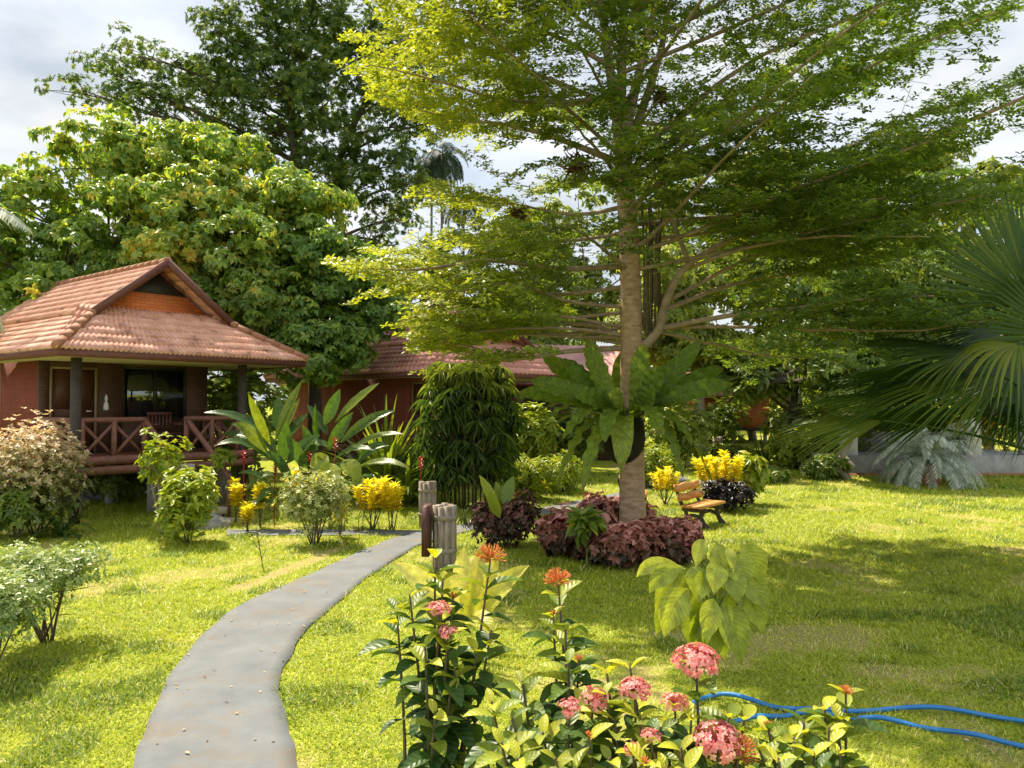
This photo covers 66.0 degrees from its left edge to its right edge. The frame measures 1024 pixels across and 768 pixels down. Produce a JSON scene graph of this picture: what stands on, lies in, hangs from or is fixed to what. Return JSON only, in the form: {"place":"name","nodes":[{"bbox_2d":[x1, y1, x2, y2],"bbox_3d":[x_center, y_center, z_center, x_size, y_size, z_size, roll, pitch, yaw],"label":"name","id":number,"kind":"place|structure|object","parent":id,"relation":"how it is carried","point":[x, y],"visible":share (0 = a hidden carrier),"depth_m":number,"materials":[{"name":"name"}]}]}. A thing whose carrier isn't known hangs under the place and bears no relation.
{"place":"outdoors","nodes":[
{"label":"outdoors","id":0,"kind":"place"},
{"bbox_2d":[238,500,256,531],"bbox_3d":[-4.961,2.485,14.777,0.388,0.607,0.445,0,-1,0],"label":"yellow croton","id":1,"kind":"object","parent":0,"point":[246,508],"visible":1,"depth_m":14.75,"materials":[{"name":"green plant"}]},
{"bbox_2d":[226,529,420,535],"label":"side path","id":2,"kind":"structure","parent":0,"point":[328,532],"depth_m":14.67,"materials":[{"name":"concrete"}]},
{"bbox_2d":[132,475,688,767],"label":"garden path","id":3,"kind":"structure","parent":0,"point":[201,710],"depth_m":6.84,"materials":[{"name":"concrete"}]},
{"bbox_2d":[0,400,1023,767],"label":"lawn","id":4,"kind":"structure","parent":0,"point":[596,468],"depth_m":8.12,"materials":[{"name":"plant"}]},
{"bbox_2d":[0,207,32,352],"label":"coconut palm","id":5,"kind":"object","parent":4,"relation":"on","point":[11,217],"visible":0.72,"depth_m":17.86,"materials":[{"name":"green plant"}]},
{"bbox_2d":[0,477,51,538],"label":"cream shrub","id":6,"kind":"object","parent":4,"relation":"on","point":[10,510],"visible":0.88,"depth_m":13.79,"materials":[{"name":"green plant"}]},
{"bbox_2d":[0,564,54,659],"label":"round shrub","id":7,"kind":"object","parent":4,"relation":"on","point":[12,596],"visible":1,"depth_m":6.91,"materials":[{"name":"green plant"}]},
{"bbox_2d":[0,407,98,535],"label":"cream shrub","id":8,"kind":"object","parent":4,"relation":"on","point":[55,457],"visible":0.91,"depth_m":14.13,"materials":[{"name":"beige plant"}]},
{"bbox_2d":[0,537,116,643],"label":"round shrub","id":9,"kind":"object","parent":4,"relation":"on","point":[56,569],"visible":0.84,"depth_m":7.82,"materials":[{"name":"green plant"}]},
{"bbox_2d":[14,509,105,543],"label":"strap lily","id":10,"kind":"object","parent":4,"relation":"on","point":[61,530],"visible":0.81,"depth_m":14.12,"materials":[{"name":"green plant"}]},
{"bbox_2d":[0,102,219,350],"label":"broadleaf tree","id":11,"kind":"object","parent":4,"relation":"on","point":[127,147],"visible":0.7,"depth_m":23.86,"materials":[{"name":"green plant"}]},
{"bbox_2d":[56,463,167,503],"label":"garden bush","id":12,"kind":"object","parent":4,"relation":"on","point":[128,485],"visible":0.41,"depth_m":18.74,"materials":[{"name":"green plant"}]},
{"bbox_2d":[0,257,308,524],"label":"bungalow","id":13,"kind":"object","parent":4,"relation":"on","point":[144,331],"visible":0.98,"depth_m":17.95,"materials":[{"name":"tile"}]},
{"bbox_2d":[52,369,94,452],"bbox_3d":[-9.706,0.609,17.446,0.114,1.868,0.900,-1,-2,38],"label":"door","id":14,"kind":"structure","parent":13,"relation":"in","point":[61,377],"depth_m":17.38,"materials":[{"name":"brown wood"}]},
{"bbox_2d":[123,366,186,420],"bbox_3d":[-8.583,0.248,18.946,0.070,1.288,1.570,-1,-2,38],"label":"window","id":15,"kind":"structure","parent":13,"relation":"in","point":[145,389],"depth_m":18.91,"materials":[{"name":"black glass"}]},
{"bbox_2d":[146,412,182,451],"bbox_3d":[-8.066,1.115,18.297,0.505,0.920,0.640,-1,-2,38],"label":"porch chair","id":16,"kind":"object","parent":13,"relation":"on","point":[159,414],"visible":0.71,"depth_m":18.43,"materials":[{"name":"red wood"}]},
{"bbox_2d":[134,427,194,533],"bbox_3d":[-6.468,1.788,14.652,0.980,1.996,0.984,-1,-2,44],"label":"slender shrub","id":17,"kind":"object","parent":4,"relation":"on","point":[162,462],"visible":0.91,"depth_m":14.57,"materials":[{"name":"green plant"}]},
{"bbox_2d":[153,465,220,543],"bbox_3d":[-5.605,2.075,13.646,1.105,1.376,1.242,1,-2,-20],"label":"lime shrub","id":18,"kind":"object","parent":4,"relation":"on","point":[191,497],"visible":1,"depth_m":13.34,"materials":[{"name":"green plant"}]},
{"bbox_2d":[33,0,373,452],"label":"feathery tree","id":19,"kind":"object","parent":4,"relation":"on","point":[235,80],"visible":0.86,"depth_m":32.69,"materials":[{"name":"green plant"}]},
{"bbox_2d":[194,513,231,529],"bbox_3d":[-5.826,2.682,15.270,0.726,0.375,0.529,0,-1,0],"label":"garden rock","id":20,"kind":"object","parent":4,"relation":"on","point":[216,521],"visible":0.63,"depth_m":15.13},
{"bbox_2d":[210,447,236,516],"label":"lime shrub","id":21,"kind":"object","parent":4,"relation":"on","point":[220,456],"visible":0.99,"depth_m":16.58,"materials":[{"name":"green plant"}]},
{"bbox_2d":[227,477,245,521],"bbox_3d":[-5.618,2.342,15.907,0.492,0.953,0.475,-1,-2,19],"label":"yellow croton","id":22,"kind":"object","parent":4,"relation":"on","point":[235,496],"visible":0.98,"depth_m":15.87,"materials":[{"name":"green plant"}]},
{"bbox_2d":[110,122,371,480],"bbox_3d":[-7.945,-2.600,24.012,7.634,11.124,6.257,0,-1,0],"label":"broadleaf tree","id":23,"kind":"object","parent":4,"relation":"on","point":[240,204],"visible":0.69,"depth_m":22.60,"materials":[{"name":"green plant"}]},
{"bbox_2d":[191,354,295,486],"bbox_3d":[-7.789,0.900,21.491,3.776,4.104,3.549,1,-2,-37],"label":"garden bush","id":24,"kind":"object","parent":4,"relation":"on","point":[221,398],"visible":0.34,"depth_m":21.02,"materials":[{"name":"green plant"}]},
{"bbox_2d":[250,481,270,527],"bbox_3d":[-4.928,2.341,15.368,0.395,0.925,0.512,0,-1,0],"label":"yellow croton","id":25,"kind":"object","parent":4,"relation":"on","point":[258,488],"visible":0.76,"depth_m":15.33,"materials":[{"name":"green plant"}]},
{"bbox_2d":[204,381,337,526],"bbox_3d":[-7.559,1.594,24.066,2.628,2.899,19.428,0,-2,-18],"label":"heliconia","id":26,"kind":"object","parent":4,"relation":"on","point":[254,434],"visible":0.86,"depth_m":15.68,"materials":[{"name":"green plant"}]},
{"bbox_2d":[209,222,411,476],"bbox_3d":[-5.898,-0.877,22.873,6.116,7.628,4.770,0,-1,0],"label":"broadleaf tree","id":27,"kind":"object","parent":4,"relation":"on","point":[335,344],"visible":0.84,"depth_m":21.78,"materials":[{"name":"green plant"}]},
{"bbox_2d":[271,466,353,544],"bbox_3d":[-3.378,2.084,13.507,1.444,1.349,1.478,0,-1,0],"label":"variegated shrub","id":28,"kind":"object","parent":4,"relation":"on","point":[308,496],"visible":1,"depth_m":13.34,"materials":[{"name":"green plant"}]},
{"bbox_2d":[310,451,366,507],"bbox_3d":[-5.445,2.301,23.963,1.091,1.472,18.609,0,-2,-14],"label":"elephant ear","id":29,"kind":"object","parent":4,"relation":"on","point":[353,467],"visible":0.48,"depth_m":15.32},
{"bbox_2d":[297,383,424,520],"bbox_3d":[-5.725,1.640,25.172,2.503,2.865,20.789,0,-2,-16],"label":"heliconia","id":30,"kind":"object","parent":4,"relation":"on","point":[320,421],"visible":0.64,"depth_m":16.18,"materials":[{"name":"green plant"}]},
{"bbox_2d":[351,475,390,529],"bbox_3d":[-2.664,2.268,15.029,0.846,1.060,0.671,0,-1,0],"label":"yellow croton","id":31,"kind":"object","parent":4,"relation":"on","point":[374,494],"visible":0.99,"depth_m":14.96,"materials":[{"name":"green plant"}]},
{"bbox_2d":[320,395,431,496],"bbox_3d":[-2.945,1.551,19.073,3.804,2.632,3.800,1,-2,-28],"label":"long leaf ginger","id":32,"kind":"object","parent":4,"relation":"on","point":[391,450],"visible":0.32,"depth_m":18.60,"materials":[{"name":"plant"}]},
{"bbox_2d":[286,0,478,258],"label":"feathery tree","id":33,"kind":"object","parent":4,"relation":"on","point":[372,174],"visible":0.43,"depth_m":33.43,"materials":[{"name":"green plant"}]},
{"bbox_2d":[350,437,427,500],"bbox_3d":[-2.785,2.198,19.750,2.770,1.744,2.566,1,-2,-37],"label":"garden bush","id":34,"kind":"object","parent":4,"relation":"on","point":[400,456],"visible":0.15,"depth_m":19.18,"materials":[{"name":"green plant"}]},
{"bbox_2d":[381,481,406,529],"bbox_3d":[-2.235,2.317,15.052,0.551,0.958,0.565,1,-2,-24],"label":"yellow croton","id":35,"kind":"object","parent":4,"relation":"on","point":[394,493],"visible":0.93,"depth_m":15.02,"materials":[{"name":"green plant"}]},
{"bbox_2d":[263,308,558,488],"bbox_3d":[-2.621,0.366,26.687,11.041,5.854,6.749,-1,-2,44],"label":"bungalow","id":36,"kind":"object","parent":4,"relation":"on","point":[391,367],"visible":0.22,"depth_m":24.53,"materials":[{"name":"tile"}]},
{"bbox_2d":[413,384,434,442],"bbox_3d":[-2.684,0.957,24.107,0.114,1.918,0.900,-1,-2,44],"label":"door","id":37,"kind":"structure","parent":36,"relation":"in","point":[416,387],"depth_m":23.93,"materials":[{"name":"brown wood"}]},
{"bbox_2d":[354,454,471,505],"bbox_3d":[-2.393,2.294,18.504,3.140,1.459,2.930,0,-1,0],"label":"long leaf ginger","id":38,"kind":"object","parent":4,"relation":"on","point":[411,491],"visible":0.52,"depth_m":18.31,"materials":[{"name":"plant"}]},
{"bbox_2d":[418,481,436,528],"bbox_3d":[-1.637,2.388,15.289,0.357,1.020,0.357,0,-1,0],"label":"log post","id":39,"kind":"object","parent":4,"relation":"on","point":[427,490],"visible":0.54,"depth_m":15.17,"materials":[{"name":"wood"}]},
{"bbox_2d":[383,258,479,311],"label":"background tree","id":40,"kind":"object","parent":4,"relation":"on","point":[427,299],"visible":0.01,"depth_m":40.28,"materials":[{"name":"green plant"}]},
{"bbox_2d":[411,157,457,308],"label":"areca palm","id":41,"kind":"object","parent":4,"relation":"on","point":[434,170],"visible":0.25,"depth_m":37.92,"materials":[{"name":"green plant"}]},
{"bbox_2d":[421,503,456,570],"bbox_3d":[-1.042,2.274,11.425,0.484,1.047,0.504,0,-1,0],"label":"log post","id":42,"kind":"object","parent":4,"relation":"on","point":[443,516],"visible":0.78,"depth_m":11.34,"materials":[{"name":"wood"}]},
{"bbox_2d":[358,543,521,767],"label":"ixora shrub","id":43,"kind":"object","parent":4,"relation":"on","point":[440,733],"visible":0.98,"depth_m":2.78,"materials":[{"name":"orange plant"}]},
{"bbox_2d":[419,141,468,307],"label":"areca palm","id":44,"kind":"object","parent":4,"relation":"on","point":[454,165],"visible":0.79,"depth_m":37.73,"materials":[{"name":"green plant"}]},
{"bbox_2d":[393,507,528,632],"bbox_3d":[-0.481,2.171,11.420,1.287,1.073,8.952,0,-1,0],"label":"yellow leaf plant","id":45,"kind":"object","parent":4,"relation":"on","point":[413,575],"visible":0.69,"depth_m":7.47,"materials":[{"name":"plant"}]},
{"bbox_2d":[443,193,489,295],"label":"areca palm","id":46,"kind":"object","parent":4,"relation":"on","point":[465,212],"visible":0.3,"depth_m":38.16,"materials":[{"name":"green plant"}]},
{"bbox_2d":[408,361,527,511],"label":"lady palm","id":47,"kind":"object","parent":4,"relation":"on","point":[460,454],"visible":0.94,"depth_m":17.67,"materials":[{"name":"green plant"}]},
{"bbox_2d":[479,475,514,516],"bbox_3d":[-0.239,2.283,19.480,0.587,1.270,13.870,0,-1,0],"label":"paddle plant","id":48,"kind":"object","parent":4,"relation":"on","point":[504,493],"visible":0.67,"depth_m":12.90,"materials":[{"name":"green plant"}]},
{"bbox_2d":[416,212,588,344],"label":"background tree","id":49,"kind":"object","parent":4,"relation":"on","point":[573,285],"visible":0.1,"depth_m":35.06,"materials":[{"name":"green plant"}]},
{"bbox_2d":[468,487,542,548],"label":"copper shrub","id":50,"kind":"object","parent":4,"relation":"on","point":[517,513],"visible":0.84,"depth_m":12.95,"materials":[{"name":"red plant"}]},
{"bbox_2d":[0,548,1018,761],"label":"fallen leaves","id":51,"kind":"object","parent":4,"relation":"on","point":[283,661],"visible":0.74,"depth_m":7.20,"materials":[{"name":"brown plant"}]},
{"bbox_2d":[503,401,564,464],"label":"sunlit hedge","id":52,"kind":"object","parent":4,"relation":"on","point":[526,443],"visible":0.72,"depth_m":22.03,"materials":[{"name":"green plant"}]},
{"bbox_2d":[498,452,571,498],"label":"sunlit hedge","id":53,"kind":"object","parent":4,"relation":"on","point":[534,478],"visible":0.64,"depth_m":19.36,"materials":[{"name":"green plant"}]},
{"bbox_2d":[462,567,619,767],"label":"ixora shrub","id":54,"kind":"object","parent":4,"relation":"on","point":[525,743],"visible":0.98,"depth_m":2.50,"materials":[{"name":"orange plant"}]},
{"bbox_2d":[527,449,582,494],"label":"sunlit hedge","id":55,"kind":"object","parent":4,"relation":"on","point":[571,465],"visible":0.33,"depth_m":21.00,"materials":[{"name":"green plant"}]},
{"bbox_2d":[545,406,603,466],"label":"garden bush","id":56,"kind":"object","parent":4,"relation":"on","point":[564,442],"visible":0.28,"depth_m":25.48,"materials":[{"name":"green plant"}]},
{"bbox_2d":[532,501,617,560],"bbox_3d":[1.017,2.337,12.460,1.322,0.926,1.204,0,-2,16],"label":"copper leaf bush","id":57,"kind":"object","parent":4,"relation":"on","point":[550,531],"visible":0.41,"depth_m":12.13,"materials":[{"name":"plant"}]},
{"bbox_2d":[515,344,651,460],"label":"long house","id":58,"kind":"structure","parent":4,"relation":"on","point":[610,357],"depth_m":30.81,"materials":[{"name":"brown brick"}]},
{"bbox_2d":[564,504,607,568],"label":"green sprig","id":59,"kind":"object","parent":4,"relation":"on","point":[584,520],"visible":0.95,"depth_m":11.40,"materials":[{"name":"green plant"}]},
{"bbox_2d":[517,183,688,345],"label":"background tree","id":60,"kind":"object","parent":4,"relation":"on","point":[611,297],"visible":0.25,"depth_m":40.14,"materials":[{"name":"green plant"}]},
{"bbox_2d":[207,290,1022,430],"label":"wood","id":61,"kind":"object","parent":4,"relation":"on","point":[285,390],"visible":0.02,"depth_m":50.11,"materials":[{"name":"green plant"}]},
{"bbox_2d":[574,491,659,523],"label":"copper leaf bush","id":62,"kind":"object","parent":4,"relation":"on","point":[604,503],"visible":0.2,"depth_m":13.78,"materials":[{"name":"plant"}]},
{"bbox_2d":[580,519,665,568],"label":"copper leaf bush","id":63,"kind":"object","parent":4,"relation":"on","point":[625,544],"visible":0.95,"depth_m":11.29,"materials":[{"name":"plant"}]},
{"bbox_2d":[549,642,777,767],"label":"ixora shrub","id":64,"kind":"object","parent":4,"relation":"on","point":[722,745],"visible":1,"depth_m":2.29,"materials":[{"name":"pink plant"}]},
{"bbox_2d":[648,466,680,503],"bbox_3d":[3.720,2.428,18.993,0.884,0.950,0.712,-1,-2,27],"label":"yellow croton","id":65,"kind":"object","parent":4,"relation":"on","point":[657,476],"visible":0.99,"depth_m":18.91,"materials":[{"name":"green plant"}]},
{"bbox_2d":[644,441,685,487],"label":"sunlit hedge","id":66,"kind":"object","parent":4,"relation":"on","point":[658,457],"visible":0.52,"depth_m":22.06,"materials":[{"name":"green plant"}]},
{"bbox_2d":[627,514,705,564],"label":"copper leaf bush","id":67,"kind":"object","parent":4,"relation":"on","point":[682,535],"visible":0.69,"depth_m":11.64,"materials":[{"name":"plant"}]},
{"bbox_2d":[320,0,1023,524],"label":"layered tree","id":68,"kind":"object","parent":4,"relation":"on","point":[822,206],"visible":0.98,"depth_m":11.78,"materials":[{"name":"green plant"}]},
{"bbox_2d":[504,200,529,224],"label":"dead fern","id":69,"kind":"object","parent":68,"relation":"attached to","point":[515,213],"visible":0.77,"depth_m":14.14,"materials":[{"name":"brown plant"}]},
{"bbox_2d":[558,148,595,181],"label":"dead fern","id":70,"kind":"object","parent":68,"relation":"attached to","point":[574,168],"visible":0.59,"depth_m":13.46,"materials":[{"name":"brown plant"}]},
{"bbox_2d":[518,338,731,490],"bbox_3d":[1.864,0.489,12.836,3.540,2.474,1.713,0,-1,0],"label":"nest fern","id":71,"kind":"object","parent":68,"relation":"attached to","point":[618,429],"visible":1,"depth_m":12.72,"materials":[{"name":"plant"}]},
{"bbox_2d":[643,79,669,113],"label":"dead fern","id":72,"kind":"object","parent":68,"relation":"attached to","point":[659,97],"visible":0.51,"depth_m":13.18,"materials":[{"name":"brown plant"}]},
{"bbox_2d":[597,243,773,461],"bbox_3d":[6.924,-1.141,30.467,7.942,8.173,5.114,1,-2,-35],"label":"background tree","id":73,"kind":"object","parent":4,"relation":"on","point":[667,348],"visible":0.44,"depth_m":28.93,"materials":[{"name":"green plant"}]},
{"bbox_2d":[596,158,774,423],"bbox_3d":[9.062,-4.425,39.968,9.954,14.567,6.118,0,-1,0],"label":"background tree","id":74,"kind":"object","parent":4,"relation":"on","point":[722,310],"visible":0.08,"depth_m":39.25,"materials":[{"name":"green plant"}]},
{"bbox_2d":[644,399,730,469],"bbox_3d":[5.705,1.694,26.869,2.751,2.517,2.865,1,-2,-39],"label":"garden bush","id":75,"kind":"object","parent":4,"relation":"on","point":[709,425],"visible":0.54,"depth_m":26.44,"materials":[{"name":"green plant"}]},
{"bbox_2d":[673,480,725,529],"bbox_3d":[3.753,2.408,15.712,0.725,0.884,1.190,-1,-2,36],"label":"garden bench","id":76,"kind":"object","parent":4,"relation":"on","point":[699,506],"visible":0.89,"depth_m":15.63,"materials":[{"name":"brown wood"}]},
{"bbox_2d":[636,539,768,698],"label":"drooping sapling","id":77,"kind":"object","parent":4,"relation":"on","point":[718,621],"visible":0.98,"depth_m":6.36,"materials":[{"name":"green plant"}]},
{"bbox_2d":[690,449,744,481],"bbox_3d":[4.836,2.203,18.484,1.325,1.372,1.161,0,-2,18],"label":"yellow croton","id":78,"kind":"object","parent":4,"relation":"on","point":[712,464],"visible":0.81,"depth_m":18.30,"materials":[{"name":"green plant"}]},
{"bbox_2d":[682,396,752,443],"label":"garden bush","id":79,"kind":"object","parent":4,"relation":"on","point":[729,419],"visible":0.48,"depth_m":33.38,"materials":[{"name":"green plant"}]},
{"bbox_2d":[696,476,757,511],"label":"dark purple bush","id":80,"kind":"object","parent":4,"relation":"on","point":[730,494],"visible":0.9,"depth_m":17.34,"materials":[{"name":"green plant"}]},
{"bbox_2d":[707,443,753,462],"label":"garden bush","id":81,"kind":"object","parent":4,"relation":"on","point":[733,449],"visible":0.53,"depth_m":29.01,"materials":[{"name":"green plant"}]},
{"bbox_2d":[685,372,776,442],"bbox_3d":[10.694,1.246,39.281,4.600,3.719,3.866,0,-1,0],"label":"orange hut","id":82,"kind":"object","parent":4,"relation":"on","point":[754,416],"visible":0.04,"depth_m":37.98,"materials":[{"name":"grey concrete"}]},
{"bbox_2d":[731,450,769,504],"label":"lime shrub","id":83,"kind":"object","parent":4,"relation":"on","point":[755,469],"visible":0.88,"depth_m":18.66,"materials":[{"name":"green plant"}]},
{"bbox_2d":[728,461,792,484],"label":"garden bush","id":84,"kind":"object","parent":4,"relation":"on","point":[779,475],"visible":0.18,"depth_m":23.30,"materials":[{"name":"green plant"}]},
{"bbox_2d":[725,317,799,440],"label":"background tree","id":85,"kind":"object","parent":4,"relation":"on","point":[752,434],"visible":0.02,"depth_m":38.84,"materials":[{"name":"green plant"}]},
{"bbox_2d":[751,432,777,461],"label":"agave","id":86,"kind":"object","parent":4,"relation":"on","point":[764,455],"visible":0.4,"depth_m":28.92,"materials":[{"name":"green plant"}]},
{"bbox_2d":[692,332,872,447],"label":"whorled tree","id":87,"kind":"object","parent":4,"relation":"on","point":[762,389],"visible":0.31,"depth_m":30.05,"materials":[{"name":"green plant"}]},
{"bbox_2d":[687,142,878,405],"bbox_3d":[12.621,-4.241,36.017,9.400,14.269,6.343,0,-1,0],"label":"background tree","id":88,"kind":"object","parent":4,"relation":"on","point":[739,321],"visible":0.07,"depth_m":35.59,"materials":[{"name":"green plant"}]},
{"bbox_2d":[758,401,813,446],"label":"garden bush","id":89,"kind":"object","parent":4,"relation":"on","point":[770,413],"visible":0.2,"depth_m":33.77,"materials":[{"name":"green plant"}]},
{"bbox_2d":[763,423,836,468],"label":"garden bush","id":90,"kind":"object","parent":4,"relation":"on","point":[780,457],"visible":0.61,"depth_m":27.05,"materials":[{"name":"green plant"}]},
{"bbox_2d":[736,684,890,767],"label":"ixora shrub","id":91,"kind":"object","parent":4,"relation":"on","point":[836,729],"visible":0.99,"depth_m":2.33,"materials":[{"name":"green plant"}]},
{"bbox_2d":[764,307,873,423],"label":"background tree","id":92,"kind":"object","parent":4,"relation":"on","point":[801,389],"visible":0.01,"depth_m":33.65,"materials":[{"name":"green plant"}]},
{"bbox_2d":[799,452,853,480],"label":"garden bush","id":93,"kind":"object","parent":4,"relation":"on","point":[829,471],"visible":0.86,"depth_m":23.96,"materials":[{"name":"green plant"}]},
{"bbox_2d":[820,414,873,449],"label":"garden bush","id":94,"kind":"object","parent":4,"relation":"on","point":[861,446],"visible":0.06,"depth_m":28.36,"materials":[{"name":"green plant"}]},
{"bbox_2d":[692,692,1023,748],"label":"garden hose","id":95,"kind":"object","parent":4,"relation":"on","point":[923,727],"visible":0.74,"depth_m":6.01,"materials":[{"name":"rubber"}]},
{"bbox_2d":[770,173,968,431],"bbox_3d":[14.415,-2.639,31.235,8.793,11.160,4.918,1,-2,-25],"label":"background tree","id":96,"kind":"object","parent":4,"relation":"on","point":[954,250],"visible":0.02,"depth_m":30.95,"materials":[{"name":"green plant"}]},
{"bbox_2d":[770,244,1020,480],"bbox_3d":[12.489,-0.800,24.698,8.881,7.681,4.986,0,-1,0],"label":"leaning tree","id":97,"kind":"object","parent":4,"relation":"on","point":[812,369],"visible":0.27,"depth_m":23.86,"materials":[{"name":"green plant"}]},
{"bbox_2d":[769,178,1023,471],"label":"fan palm","id":98,"kind":"object","parent":4,"relation":"on","point":[939,377],"visible":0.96,"depth_m":10.81,"materials":[{"name":"green plant"}]},
{"bbox_2d":[770,341,1023,475],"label":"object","id":99,"kind":"structure","parent":4,"relation":"on","point":[991,461],"depth_m":25.35,"materials":[{"name":"grey concrete"}]},
{"bbox_2d":[858,128,977,401],"bbox_3d":[18.176,-4.752,37.892,8.131,15.260,5.584,0,-1,0],"label":"background tree","id":100,"kind":"object","parent":4,"relation":"on","point":[950,161],"visible":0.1,"depth_m":37.05,"materials":[{"name":"green plant"}]},
{"bbox_2d":[864,421,992,490],"bbox_3d":[12.170,2.362,23.120,3.192,2.537,3.133,0,-1,0],"label":"silver cycad","id":101,"kind":"object","parent":4,"relation":"on","point":[924,459],"visible":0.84,"depth_m":22.74,"materials":[{"name":"plant"}]},
{"bbox_2d":[914,400,999,449],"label":"garden bush","id":102,"kind":"object","parent":4,"relation":"on","point":[958,438],"visible":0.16,"depth_m":28.95,"materials":[{"name":"green plant"}]},
{"bbox_2d":[930,155,1023,449],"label":"background tree","id":103,"kind":"object","parent":4,"relation":"on","point":[987,167],"visible":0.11,"depth_m":34.21,"materials":[{"name":"green plant"}]},
{"bbox_2d":[983,388,1017,451],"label":"garden bush","id":104,"kind":"object","parent":4,"relation":"on","point":[1007,439],"visible":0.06,"depth_m":29.45,"materials":[{"name":"green plant"}]},
{"bbox_2d":[0,0,1023,399],"label":"sky","id":105,"kind":"structure","parent":0,"point":[37,37],"materials":[{"name":"white"}]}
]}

